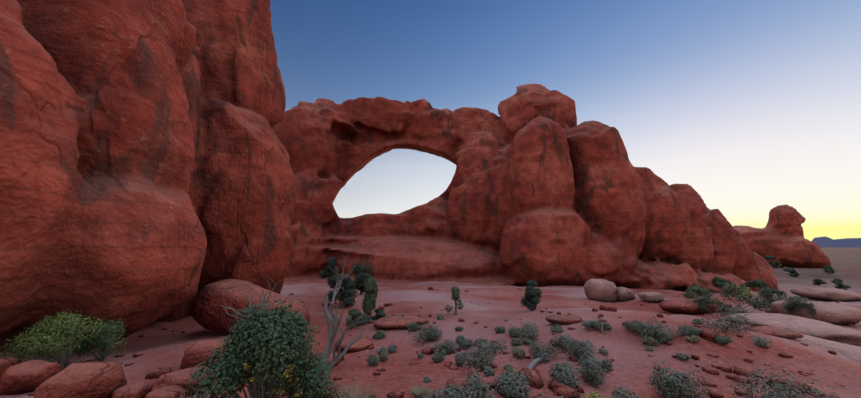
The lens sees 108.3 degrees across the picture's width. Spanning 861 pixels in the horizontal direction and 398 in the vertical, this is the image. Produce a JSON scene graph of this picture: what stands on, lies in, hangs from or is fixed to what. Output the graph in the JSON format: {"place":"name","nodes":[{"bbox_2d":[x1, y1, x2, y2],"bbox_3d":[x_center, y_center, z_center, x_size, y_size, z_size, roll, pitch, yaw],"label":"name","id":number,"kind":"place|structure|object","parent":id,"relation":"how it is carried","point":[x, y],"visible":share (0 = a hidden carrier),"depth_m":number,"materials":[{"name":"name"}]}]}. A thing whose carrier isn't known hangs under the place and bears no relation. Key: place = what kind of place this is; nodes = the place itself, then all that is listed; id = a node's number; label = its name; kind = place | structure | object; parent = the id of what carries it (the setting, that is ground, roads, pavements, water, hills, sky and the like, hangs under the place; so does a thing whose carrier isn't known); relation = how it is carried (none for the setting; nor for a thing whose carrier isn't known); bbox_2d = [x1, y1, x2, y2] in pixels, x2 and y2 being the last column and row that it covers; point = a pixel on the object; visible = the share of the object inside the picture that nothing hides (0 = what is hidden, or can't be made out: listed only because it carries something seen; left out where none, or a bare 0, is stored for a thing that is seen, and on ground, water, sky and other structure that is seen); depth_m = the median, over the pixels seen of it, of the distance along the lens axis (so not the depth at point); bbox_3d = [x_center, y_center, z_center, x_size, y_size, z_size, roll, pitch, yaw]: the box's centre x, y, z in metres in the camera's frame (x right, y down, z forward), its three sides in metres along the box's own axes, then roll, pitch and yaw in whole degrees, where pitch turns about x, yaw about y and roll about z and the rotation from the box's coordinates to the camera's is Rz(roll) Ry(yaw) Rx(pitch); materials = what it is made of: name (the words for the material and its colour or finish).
{"place":"outdoors","nodes":[
{"label":"outdoors","id":0,"kind":"place"},
{"bbox_2d":[0,248,860,397],"bbox_3d":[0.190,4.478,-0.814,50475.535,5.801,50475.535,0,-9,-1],"label":"ground","id":1,"kind":"structure","parent":0,"point":[158,346],"depth_m":7.55,"materials":[{"name":"red sand"}]},
{"bbox_2d":[0,0,293,353],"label":"cliff","id":2,"kind":"structure","parent":1,"relation":"on","point":[146,176],"depth_m":8.36,"materials":[{"name":"red stone"}]},
{"bbox_2d":[0,279,803,397],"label":"boulders","id":3,"kind":"object","parent":1,"relation":"on","point":[42,379],"visible":0.71,"depth_m":5.65,"materials":[{"name":"red stone"}]},
{"bbox_2d":[29,249,799,397],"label":"dead branches","id":4,"kind":"object","parent":1,"relation":"on","point":[253,391],"visible":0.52,"depth_m":5.97,"materials":[{"name":"brown wood"}]},
{"bbox_2d":[0,255,850,397],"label":"shrubs","id":5,"kind":"object","parent":1,"relation":"on","point":[284,339],"visible":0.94,"depth_m":4.96,"materials":[{"name":"green plant"}]},
{"bbox_2d":[27,286,860,397],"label":"ground stones","id":6,"kind":"object","parent":1,"relation":"on","point":[556,387],"visible":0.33,"depth_m":5.07,"materials":[{"name":"red stone"}]},
{"bbox_2d":[274,84,778,293],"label":"arch rock","id":7,"kind":"object","parent":1,"relation":"on","point":[543,189],"visible":0.79,"depth_m":44.79,"materials":[{"name":"red stone"}]},
{"bbox_2d":[584,279,860,362],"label":"pale rocks","id":8,"kind":"object","parent":1,"relation":"on","point":[821,327],"visible":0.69,"depth_m":12.39,"materials":[{"name":"beige stone"}]},
{"bbox_2d":[733,204,830,267],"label":"rock","id":9,"kind":"object","parent":1,"relation":"on","point":[782,239],"visible":0.56,"depth_m":109.46,"materials":[{"name":"red stone"}]},
{"bbox_2d":[270,0,860,240],"label":"sky","id":10,"kind":"structure","parent":0,"point":[754,106],"materials":[{"name":"blue"}]},
{"bbox_2d":[812,236,860,247],"bbox_3d":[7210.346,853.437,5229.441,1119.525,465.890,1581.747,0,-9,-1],"label":"distant mesa","id":11,"kind":"structure","parent":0,"point":[824,242],"depth_m":5440.52,"materials":[{"name":"blue stone"}]}
]}

